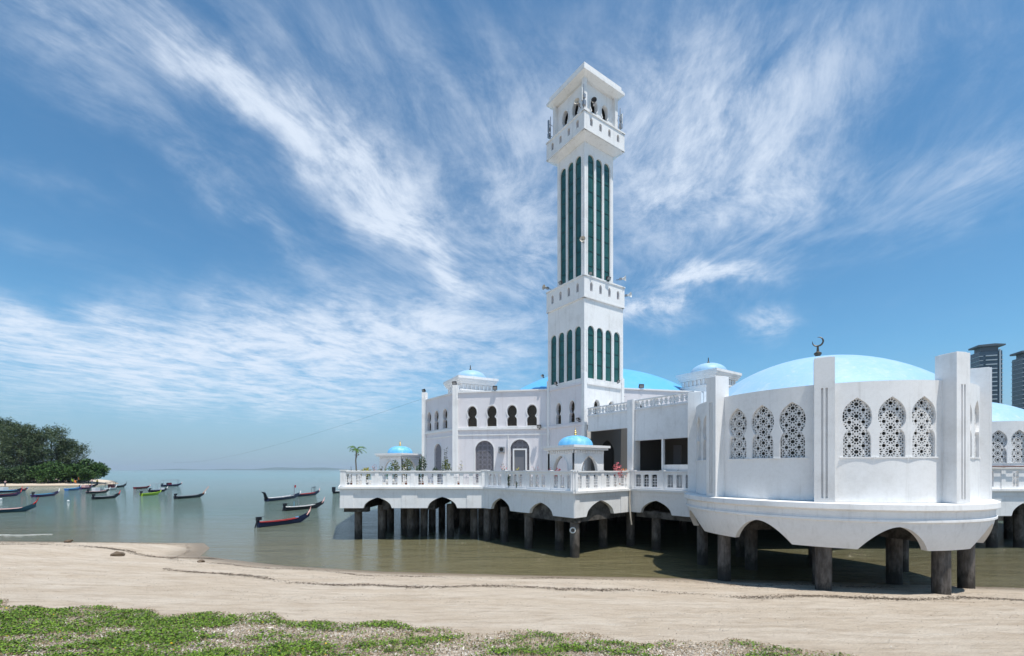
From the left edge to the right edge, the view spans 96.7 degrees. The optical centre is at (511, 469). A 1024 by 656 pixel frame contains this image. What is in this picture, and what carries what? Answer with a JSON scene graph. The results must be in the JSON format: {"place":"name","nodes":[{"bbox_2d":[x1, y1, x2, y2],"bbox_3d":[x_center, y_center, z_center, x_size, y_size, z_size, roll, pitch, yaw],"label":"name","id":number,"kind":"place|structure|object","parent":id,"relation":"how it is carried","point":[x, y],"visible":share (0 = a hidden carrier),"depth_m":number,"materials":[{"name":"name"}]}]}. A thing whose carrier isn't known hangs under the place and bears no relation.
{"place":"outdoors","nodes":[
{"label":"outdoors","id":0,"kind":"place"},
{"bbox_2d":[0,479,117,486],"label":"sand spit","id":1,"kind":"structure","parent":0,"point":[67,483],"depth_m":132.36,"materials":[{"name":"sand"}]},
{"bbox_2d":[0,465,24,482],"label":"broadleaf tree","id":2,"kind":"object","parent":1,"relation":"on","point":[3,469],"visible":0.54,"depth_m":130.10,"materials":[{"name":"green plant"}]},
{"bbox_2d":[0,416,40,466],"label":"casuarina tree","id":3,"kind":"object","parent":1,"relation":"on","point":[6,422],"visible":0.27,"depth_m":141.11,"materials":[{"name":"green plant"}]},
{"bbox_2d":[0,421,46,467],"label":"casuarina tree","id":4,"kind":"object","parent":1,"relation":"on","point":[9,462],"visible":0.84,"depth_m":136.82,"materials":[{"name":"green plant"}]},
{"bbox_2d":[4,465,50,483],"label":"broadleaf tree","id":5,"kind":"object","parent":1,"relation":"on","point":[22,476],"visible":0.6,"depth_m":130.92,"materials":[{"name":"green plant"}]},
{"bbox_2d":[12,432,52,466],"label":"casuarina tree","id":6,"kind":"object","parent":1,"relation":"on","point":[38,446],"visible":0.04,"depth_m":150.14,"materials":[{"name":"green plant"}]},
{"bbox_2d":[18,422,82,466],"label":"casuarina tree","id":7,"kind":"object","parent":1,"relation":"on","point":[50,434],"visible":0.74,"depth_m":140.60,"materials":[{"name":"green plant"}]},
{"bbox_2d":[25,460,84,482],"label":"broadleaf tree","id":8,"kind":"object","parent":1,"relation":"on","point":[45,471],"visible":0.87,"depth_m":133.06,"materials":[{"name":"green plant"}]},
{"bbox_2d":[43,438,92,465],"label":"casuarina tree","id":9,"kind":"object","parent":1,"relation":"on","point":[71,445],"visible":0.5,"depth_m":145.32,"materials":[{"name":"green plant"}]},
{"bbox_2d":[64,458,110,481],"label":"broadleaf tree","id":10,"kind":"object","parent":1,"relation":"on","point":[87,469],"visible":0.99,"depth_m":135.30,"materials":[{"name":"green plant"}]},
{"bbox_2d":[154,467,376,469],"bbox_3d":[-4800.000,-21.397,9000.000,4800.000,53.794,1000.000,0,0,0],"label":"hills","id":11,"kind":"structure","parent":0,"point":[287,468],"depth_m":8778.86,"materials":[{"name":"grey"}]},
{"bbox_2d":[0,541,1023,655],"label":"beach","id":12,"kind":"structure","parent":0,"point":[947,626],"depth_m":12.42,"materials":[{"name":"sand"}]},
{"bbox_2d":[110,551,124,555],"bbox_3d":[-18.567,3.987,21.433,0.512,0.333,0.578,0,0,39],"label":"driftwood","id":13,"kind":"object","parent":12,"relation":"on","point":[116,553],"visible":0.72,"depth_m":21.31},
{"bbox_2d":[0,608,818,655],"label":"shell litter","id":14,"kind":"object","parent":12,"relation":"on","point":[438,643],"visible":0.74,"depth_m":9.01,"materials":[{"name":"white"}]},
{"bbox_2d":[0,599,849,655],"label":"creeper leaves","id":15,"kind":"object","parent":12,"relation":"on","point":[137,636],"visible":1,"depth_m":9.19,"materials":[{"name":"green plant"}]},
{"bbox_2d":[0,598,859,655],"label":"dry leaves","id":16,"kind":"object","parent":12,"relation":"on","point":[379,654],"visible":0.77,"depth_m":9.13,"materials":[{"name":"plant"}]},
{"bbox_2d":[0,542,894,587],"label":"seaweed wrack","id":17,"kind":"object","parent":12,"relation":"on","point":[443,577],"visible":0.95,"depth_m":18.23,"materials":[{"name":"plant"}]},
{"bbox_2d":[46,542,982,594],"bbox_3d":[-2.812,4.132,18.189,56.268,0.457,5.681,0,0,14],"label":"seaweed wrack","id":18,"kind":"object","parent":12,"relation":"on","point":[437,578],"visible":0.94,"depth_m":17.09,"materials":[{"name":"plant"}]},
{"bbox_2d":[6,541,1023,654],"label":"beach debris","id":19,"kind":"object","parent":12,"relation":"on","point":[517,591],"visible":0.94,"depth_m":14.43,"materials":[{"name":"brown"}]},
{"bbox_2d":[18,543,1023,600],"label":"seaweed wrack","id":20,"kind":"object","parent":12,"relation":"on","point":[610,590],"visible":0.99,"depth_m":14.80,"materials":[{"name":"plant"}]},
{"bbox_2d":[36,549,1010,616],"bbox_3d":[-0.459,3.783,13.533,51.262,0.485,6.221,0,0,14],"label":"seaweed wrack","id":21,"kind":"object","parent":12,"relation":"on","point":[474,604],"visible":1,"depth_m":12.96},
{"bbox_2d":[338,467,1023,557],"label":"terrace","id":22,"kind":"structure","parent":12,"relation":"on","point":[485,504],"depth_m":26.47,"materials":[{"name":"concrete"}]},
{"bbox_2d":[349,446,366,470],"bbox_3d":[-10.088,-0.225,29.581,1.235,2.654,1.156,0,0,0],"label":"palm tree","id":23,"kind":"object","parent":22,"relation":"on","point":[356,452],"visible":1,"depth_m":29.57,"materials":[{"name":"green plant"}]},
{"bbox_2d":[360,467,370,484],"bbox_3d":[-9.472,0.459,29.504,0.783,1.282,0.788,0,0,0],"label":"potted plant","id":24,"kind":"object","parent":22,"relation":"on","point":[365,469],"visible":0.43,"depth_m":29.43,"materials":[{"name":"green plant"}]},
{"bbox_2d":[389,460,399,484],"bbox_3d":[-7.758,0.211,30.212,0.682,1.777,0.742,0,0,0],"label":"potted plant","id":25,"kind":"object","parent":22,"relation":"on","point":[395,467],"visible":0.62,"depth_m":30.16,"materials":[{"name":"green plant"}]},
{"bbox_2d":[374,442,421,481],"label":"kiosk","id":26,"kind":"object","parent":22,"relation":"on","point":[399,453],"visible":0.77,"depth_m":40.10,"materials":[{"name":"white paint"}]},
{"bbox_2d":[401,458,412,484],"bbox_3d":[-6.944,0.142,30.206,0.828,1.916,0.841,0,0,0],"label":"potted plant","id":27,"kind":"object","parent":22,"relation":"on","point":[407,464],"visible":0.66,"depth_m":30.12,"materials":[{"name":"green plant"}]},
{"bbox_2d":[418,455,426,484],"bbox_3d":[-5.885,0.050,29.998,0.551,2.101,0.585,0,0,24],"label":"potted plant","id":28,"kind":"object","parent":22,"relation":"on","point":[422,460],"visible":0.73,"depth_m":29.94,"materials":[{"name":"green plant"}]},
{"bbox_2d":[440,459,451,475],"bbox_3d":[-4.370,0.193,30.211,0.763,1.813,0.756,0,0,0],"label":"potted plant","id":29,"kind":"object","parent":22,"relation":"on","point":[445,463],"visible":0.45,"depth_m":30.15,"materials":[{"name":"green plant"}]},
{"bbox_2d":[541,428,610,487],"bbox_3d":[3.651,-0.649,26.180,2.790,3.509,2.790,0,0,-35],"label":"kiosk","id":30,"kind":"object","parent":22,"relation":"on","point":[575,451],"visible":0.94,"depth_m":25.38,"materials":[{"name":"white paint"}]},
{"bbox_2d":[422,358,741,484],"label":"prayer hall","id":31,"kind":"structure","parent":22,"relation":"on","point":[472,420],"depth_m":34.36,"materials":[{"name":"white paint"}]},
{"bbox_2d":[197,399,420,461],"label":"overhead cable","id":32,"kind":"object","parent":31,"relation":"attached to","point":[344,424],"visible":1,"depth_m":49.48,"materials":[{"name":"black metal"}]},
{"bbox_2d":[427,411,431,431],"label":"window","id":33,"kind":"structure","parent":31,"relation":"in","point":[429,411],"depth_m":38.20,"materials":[{"name":"white paint"}]},
{"bbox_2d":[434,410,438,430],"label":"window","id":34,"kind":"structure","parent":31,"relation":"in","point":[435,410],"depth_m":37.22,"materials":[{"name":"white paint"}]},
{"bbox_2d":[434,443,441,481],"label":"arched window","id":35,"kind":"structure","parent":31,"relation":"in","point":[438,452],"depth_m":36.90,"materials":[{"name":"white paint"}]},
{"bbox_2d":[442,408,447,429],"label":"window","id":36,"kind":"structure","parent":31,"relation":"in","point":[444,408],"depth_m":36.06,"materials":[{"name":"white paint"}]},
{"bbox_2d":[466,405,477,427],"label":"window","id":37,"kind":"structure","parent":31,"relation":"in","point":[473,411],"depth_m":34.57,"materials":[{"name":"white paint"}]},
{"bbox_2d":[474,440,494,483],"bbox_3d":[-2.039,-0.585,34.333,1.570,3.340,0.365,0,0,10],"label":"arched window","id":38,"kind":"structure","parent":31,"relation":"in","point":[485,450],"depth_m":34.32,"materials":[{"name":"white paint"}]},
{"bbox_2d":[486,404,497,426],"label":"window","id":39,"kind":"structure","parent":31,"relation":"in","point":[492,421],"depth_m":34.32,"materials":[{"name":"white paint"}]},
{"bbox_2d":[498,447,504,451],"bbox_3d":[-0.778,-1.465,33.752,0.480,0.470,0.375,0,0,0],"label":"air conditioner","id":40,"kind":"object","parent":31,"relation":"attached to","point":[501,449],"visible":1,"depth_m":33.58,"materials":[{"name":"grey"}]},
{"bbox_2d":[506,404,517,426],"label":"window","id":41,"kind":"structure","parent":31,"relation":"in","point":[513,410],"depth_m":34.03,"materials":[{"name":"white paint"}]},
{"bbox_2d":[509,438,529,475],"bbox_3d":[0.610,-0.615,33.843,1.570,3.400,0.365,0,0,10],"label":"door frame","id":42,"kind":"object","parent":31,"relation":"in","point":[518,444],"depth_m":33.80,"materials":[{"name":"white paint"}]},
{"bbox_2d":[513,449,526,482],"bbox_3d":[0.595,-0.230,33.767,1.040,2.660,0.260,0,0,10],"label":"door","id":43,"kind":"structure","parent":31,"relation":"in","point":[519,455],"depth_m":33.73,"materials":[{"name":"white paint"}]},
{"bbox_2d":[526,403,537,426],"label":"window","id":44,"kind":"structure","parent":31,"relation":"in","point":[532,411],"depth_m":33.78,"materials":[{"name":"white paint"}]},
{"bbox_2d":[546,62,624,485],"bbox_3d":[5.250,-13.010,32.750,4.029,28.220,4.019,0,0,-35],"label":"minaret","id":45,"kind":"object","parent":22,"relation":"on","point":[585,150],"visible":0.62,"depth_m":31.57,"materials":[{"name":"white paint"}]},
{"bbox_2d":[547,117,551,138],"bbox_3d":[2.767,-24.750,33.189,0.410,1.900,0.230,0,0,-35],"label":"aerial rack","id":46,"kind":"object","parent":45,"relation":"on","point":[549,136],"visible":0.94,"depth_m":33.11,"materials":[{"name":"grey metal"}]},
{"bbox_2d":[552,336,555,384],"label":"window","id":47,"kind":"structure","parent":45,"relation":"in","point":[554,337],"depth_m":32.82,"materials":[{"name":"green glass"}]},
{"bbox_2d":[555,402,561,424],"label":"window","id":48,"kind":"structure","parent":45,"relation":"in","point":[560,407],"depth_m":32.44,"materials":[{"name":"white paint"}]},
{"bbox_2d":[559,333,563,382],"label":"window","id":49,"kind":"structure","parent":45,"relation":"in","point":[561,339],"depth_m":32.12,"materials":[{"name":"green glass"}]},
{"bbox_2d":[561,169,565,283],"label":"window","id":50,"kind":"structure","parent":45,"relation":"in","point":[563,176],"depth_m":32.68,"materials":[{"name":"green glass"}]},
{"bbox_2d":[567,330,571,380],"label":"window","id":51,"kind":"structure","parent":45,"relation":"in","point":[569,336],"depth_m":31.44,"materials":[{"name":"green glass"}]},
{"bbox_2d":[568,163,572,280],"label":"window","id":52,"kind":"structure","parent":45,"relation":"in","point":[570,171],"depth_m":32.07,"materials":[{"name":"green glass"}]},
{"bbox_2d":[568,399,575,423],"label":"window","id":53,"kind":"structure","parent":45,"relation":"in","point":[573,404],"depth_m":31.31,"materials":[{"name":"white paint"}]},
{"bbox_2d":[574,98,580,107],"bbox_3d":[4.450,-24.350,30.329,0.380,0.370,0.670,0,0,31],"label":"loudspeaker","id":54,"kind":"object","parent":45,"relation":"attached to","point":[576,101],"visible":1,"depth_m":30.13,"materials":[{"name":"beige plastic"}]},
{"bbox_2d":[575,327,580,378],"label":"window","id":55,"kind":"structure","parent":45,"relation":"in","point":[578,331],"depth_m":30.70,"materials":[{"name":"green glass"}]},
{"bbox_2d":[576,156,580,276],"bbox_3d":[4.624,-17.245,31.358,0.040,8.610,0.600,0,0,-35],"label":"window","id":56,"kind":"structure","parent":45,"relation":"in","point":[578,164],"depth_m":31.41,"materials":[{"name":"green glass"}]},
{"bbox_2d":[580,236,584,242],"bbox_3d":[4.693,-15.050,29.967,0.380,0.370,0.670,0,0,17],"label":"loudspeaker","id":57,"kind":"object","parent":45,"relation":"attached to","point":[582,239],"visible":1,"depth_m":29.70,"materials":[{"name":"beige plastic"}]},
{"bbox_2d":[580,84,585,107],"bbox_3d":[4.798,-24.750,30.278,0.410,1.900,0.270,0,0,-35],"label":"aerial rack","id":58,"kind":"object","parent":45,"relation":"on","point":[582,96],"visible":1,"depth_m":30.19,"materials":[{"name":"grey metal"}]},
{"bbox_2d":[588,155,592,275],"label":"window","id":59,"kind":"structure","parent":45,"relation":"in","point":[590,161],"depth_m":31.25,"materials":[{"name":"green glass"}]},
{"bbox_2d":[588,326,593,378],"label":"window","id":60,"kind":"structure","parent":45,"relation":"in","point":[590,330],"depth_m":30.57,"materials":[{"name":"green glass"}]},
{"bbox_2d":[591,97,596,105],"bbox_3d":[5.481,-24.450,30.403,0.380,0.370,0.670,0,0,11],"label":"loudspeaker","id":61,"kind":"object","parent":45,"relation":"attached to","point":[593,99],"visible":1,"depth_m":30.13,"materials":[{"name":"black metal"}]},
{"bbox_2d":[593,399,600,413],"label":"window","id":62,"kind":"structure","parent":45,"relation":"in","point":[594,403],"depth_m":31.01,"materials":[{"name":"white paint"}]},
{"bbox_2d":[596,160,600,278],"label":"window","id":63,"kind":"structure","parent":45,"relation":"in","point":[598,165],"depth_m":31.69,"materials":[{"name":"green glass"}]},
{"bbox_2d":[597,328,601,379],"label":"window","id":64,"kind":"structure","parent":45,"relation":"in","point":[599,333],"depth_m":31.05,"materials":[{"name":"green glass"}]},
{"bbox_2d":[604,164,608,280],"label":"window","id":65,"kind":"structure","parent":45,"relation":"in","point":[606,170],"depth_m":32.15,"materials":[{"name":"green glass"}]},
{"bbox_2d":[606,330,610,380],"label":"window","id":66,"kind":"structure","parent":45,"relation":"in","point":[608,336],"depth_m":31.57,"materials":[{"name":"green glass"}]},
{"bbox_2d":[614,332,618,382],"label":"window","id":67,"kind":"structure","parent":45,"relation":"in","point":[616,337],"depth_m":32.02,"materials":[{"name":"green glass"}]},
{"bbox_2d":[618,108,622,129],"bbox_3d":[7.722,-24.750,32.327,0.410,1.900,0.270,0,0,-35],"label":"aerial rack","id":68,"kind":"object","parent":45,"relation":"on","point":[621,122],"visible":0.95,"depth_m":32.25,"materials":[{"name":"grey metal"}]},
{"bbox_2d":[612,462,622,483],"bbox_3d":[5.998,0.330,25.988,0.641,1.540,0.667,0,0,0],"label":"potted plant","id":69,"kind":"object","parent":22,"relation":"on","point":[615,468],"visible":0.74,"depth_m":25.93,"materials":[{"name":"red plant"}]},
{"bbox_2d":[629,490,631,524],"bbox_3d":[6.801,2.147,26.135,0.136,2.021,0.217,0,0,-39],"label":"drain hose","id":70,"kind":"object","parent":22,"relation":"hanging from","point":[630,507],"visible":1,"depth_m":26.11,"materials":[{"name":"beige plastic"}]},
{"bbox_2d":[587,391,705,487],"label":"porch wing","id":71,"kind":"structure","parent":22,"relation":"on","point":[635,436],"depth_m":27.22,"materials":[{"name":"paint"}]},
{"bbox_2d":[602,441,612,475],"bbox_3d":[6.374,-0.500,30.684,1.400,3.200,0.030,0,0,-35],"label":"inner door","id":72,"kind":"structure","parent":71,"relation":"in","point":[608,454],"depth_m":30.77,"materials":[{"name":"grey"}]},
{"bbox_2d":[673,445,681,464],"bbox_3d":[10.088,-0.200,27.748,0.100,2.600,0.500,0,0,-35],"label":"inner door","id":73,"kind":"structure","parent":71,"relation":"in","point":[677,449],"depth_m":27.69,"materials":[{"name":"grey"}]},
{"bbox_2d":[992,466,1023,466],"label":"hand rail","id":74,"kind":"object","parent":22,"relation":"on","point":[1007,466],"depth_m":25.52,"materials":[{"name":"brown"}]},
{"bbox_2d":[684,337,1000,594],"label":"round pavilion","id":75,"kind":"structure","parent":12,"relation":"on","point":[819,456],"depth_m":15.15,"materials":[{"name":"white paint"}]},
{"bbox_2d":[696,421,700,460],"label":"window","id":76,"kind":"structure","parent":75,"relation":"in","point":[700,421],"depth_m":20.09,"materials":[{"name":"white paint"}]},
{"bbox_2d":[701,422,705,460],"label":"window","id":77,"kind":"structure","parent":75,"relation":"in","point":[705,422],"depth_m":19.40,"materials":[{"name":"white paint"}]},
{"bbox_2d":[727,409,748,459],"bbox_3d":[8.690,-1.363,17.367,0.289,1.975,0.946,0,0,-24],"label":"window","id":78,"kind":"structure","parent":75,"relation":"in","point":[739,427],"depth_m":17.40,"materials":[{"name":"white paint"}]},
{"bbox_2d":[749,406,775,459],"bbox_3d":[9.157,-1.363,16.551,0.289,1.975,0.946,0,0,-36],"label":"window","id":79,"kind":"structure","parent":75,"relation":"in","point":[763,420],"depth_m":16.58,"materials":[{"name":"white paint"}]},
{"bbox_2d":[776,402,807,458],"bbox_3d":[9.779,-1.363,15.846,0.946,1.975,0.289,0,0,43],"label":"window","id":80,"kind":"structure","parent":75,"relation":"in","point":[793,418],"depth_m":15.86,"materials":[{"name":"white paint"}]},
{"bbox_2d":[840,398,874,457],"bbox_3d":[11.273,-1.363,14.916,0.946,1.975,0.289,0,0,21],"label":"window","id":81,"kind":"structure","parent":75,"relation":"in","point":[855,417],"depth_m":14.93,"materials":[{"name":"white paint"}]},
{"bbox_2d":[876,397,909,457],"bbox_3d":[12.181,-1.363,14.670,0.946,1.975,0.289,0,0,9],"label":"window","id":82,"kind":"structure","parent":75,"relation":"in","point":[889,415],"depth_m":14.64,"materials":[{"name":"white paint"}]},
{"bbox_2d":[910,397,938,457],"bbox_3d":[13.119,-1.363,14.611,0.946,1.975,0.289,0,0,-2],"label":"window","id":83,"kind":"structure","parent":75,"relation":"in","point":[921,421],"depth_m":14.58,"materials":[{"name":"white paint"}]},
{"bbox_2d":[974,410,980,458],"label":"window","id":84,"kind":"structure","parent":75,"relation":"in","point":[975,410],"depth_m":15.55,"materials":[{"name":"white paint"}]},
{"bbox_2d":[992,402,1023,539],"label":"round pavilion","id":85,"kind":"structure","parent":12,"relation":"on","point":[1007,435],"depth_m":26.90,"materials":[{"name":"paint"}]},
{"bbox_2d":[992,430,1005,462],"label":"window","id":86,"kind":"structure","parent":85,"relation":"in","point":[998,438],"depth_m":26.96,"materials":[{"name":"white paint"}]},
{"bbox_2d":[1011,430,1023,462],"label":"window","id":87,"kind":"structure","parent":85,"relation":"in","point":[1017,440],"depth_m":26.71,"materials":[{"name":"white paint"}]},
{"bbox_2d":[0,470,1023,587],"bbox_3d":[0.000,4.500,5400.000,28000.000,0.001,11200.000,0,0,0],"label":"sea","id":88,"kind":"structure","parent":0,"point":[218,518],"depth_m":29.36,"materials":[{"name":"liquid"}]},
{"bbox_2d":[0,489,21,496],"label":"fishing boat","id":89,"kind":"object","parent":88,"relation":"on","point":[10,494],"visible":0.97,"depth_m":77.04,"materials":[{"name":"purple"}]},
{"bbox_2d":[0,486,22,492],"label":"fishing boat","id":90,"kind":"object","parent":88,"relation":"on","point":[3,489],"visible":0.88,"depth_m":90.48,"materials":[{"name":"blue"}]},
{"bbox_2d":[0,497,38,512],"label":"fishing boat","id":91,"kind":"object","parent":88,"relation":"on","point":[22,509],"visible":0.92,"depth_m":48.57,"materials":[{"name":"blue"}]},
{"bbox_2d":[30,488,59,496],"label":"fishing boat","id":92,"kind":"object","parent":88,"relation":"on","point":[32,494],"visible":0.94,"depth_m":76.24,"materials":[{"name":"blue"}]},
{"bbox_2d":[64,486,80,490],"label":"fishing boat","id":93,"kind":"object","parent":88,"relation":"on","point":[69,489],"visible":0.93,"depth_m":99.24,"materials":[{"name":"blue"}]},
{"bbox_2d":[80,485,91,488],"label":"fishing boat","id":94,"kind":"object","parent":88,"relation":"on","point":[85,487],"visible":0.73,"depth_m":105.92,"materials":[{"name":"purple"}]},
{"bbox_2d":[85,488,109,493],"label":"fishing boat","id":95,"kind":"object","parent":88,"relation":"on","point":[96,490],"visible":0.94,"depth_m":86.98,"materials":[{"name":"white"}]},
{"bbox_2d":[91,490,120,499],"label":"fishing boat","id":96,"kind":"object","parent":88,"relation":"on","point":[105,497],"visible":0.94,"depth_m":70.30,"materials":[{"name":"black"}]},
{"bbox_2d":[104,482,116,489],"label":"fishing boat","id":97,"kind":"object","parent":88,"relation":"on","point":[112,486],"visible":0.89,"depth_m":103.61,"materials":[{"name":"white"}]},
{"bbox_2d":[133,484,150,488],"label":"fishing boat","id":98,"kind":"object","parent":88,"relation":"on","point":[144,487],"visible":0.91,"depth_m":108.10,"materials":[{"name":"red"}]},
{"bbox_2d":[139,491,160,495],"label":"fishing boat","id":99,"kind":"object","parent":88,"relation":"on","point":[141,493],"visible":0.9,"depth_m":79.27,"materials":[{"name":"green"}]},
{"bbox_2d":[148,484,167,491],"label":"fishing boat","id":100,"kind":"object","parent":88,"relation":"on","point":[161,489],"visible":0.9,"depth_m":93.09,"materials":[{"name":"black"}]},
{"bbox_2d":[161,480,181,486],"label":"fishing boat","id":101,"kind":"object","parent":88,"relation":"on","point":[170,484],"visible":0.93,"depth_m":124.22,"materials":[{"name":"blue"}]},
{"bbox_2d":[173,486,208,498],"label":"fishing boat","id":102,"kind":"object","parent":88,"relation":"on","point":[188,496],"visible":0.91,"depth_m":72.31,"materials":[{"name":"black"}]},
{"bbox_2d":[262,485,300,501],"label":"fishing boat","id":103,"kind":"object","parent":88,"relation":"on","point":[267,499],"visible":0.9,"depth_m":67.68,"materials":[{"name":"blue"}]},
{"bbox_2d":[254,507,310,527],"bbox_3d":[-18.725,3.923,37.497,0.620,1.434,5.200,0,0,27],"label":"fishing boat","id":104,"kind":"object","parent":88,"relation":"on","point":[296,519],"visible":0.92,"depth_m":37.01,"materials":[{"name":"blue"}]},
{"bbox_2d":[282,497,324,510],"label":"fishing boat","id":105,"kind":"object","parent":88,"relation":"on","point":[298,507],"visible":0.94,"depth_m":51.26,"materials":[{"name":"black"}]},
{"bbox_2d":[297,487,319,496],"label":"fishing boat","id":106,"kind":"object","parent":88,"relation":"on","point":[310,494],"visible":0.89,"depth_m":79.51,"materials":[{"name":"blue"}]},
{"bbox_2d":[332,487,339,492],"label":"fishing boat","id":107,"kind":"object","parent":88,"relation":"on","point":[334,490],"visible":0.43,"depth_m":86.35,"materials":[{"name":"black"}]},
{"bbox_2d":[0,0,1023,469],"label":"sky","id":108,"kind":"structure","parent":0,"point":[228,228],"materials":[{"name":"blue"}]},
{"bbox_2d":[968,343,1005,403],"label":"apartment tower","id":109,"kind":"structure","parent":0,"point":[986,355],"depth_m":344.46,"materials":[{"name":"grey glass"}]},
{"bbox_2d":[1010,350,1023,408],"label":"apartment tower","id":110,"kind":"structure","parent":0,"point":[1017,379],"depth_m":346.04,"materials":[{"name":"grey glass"}]}
]}

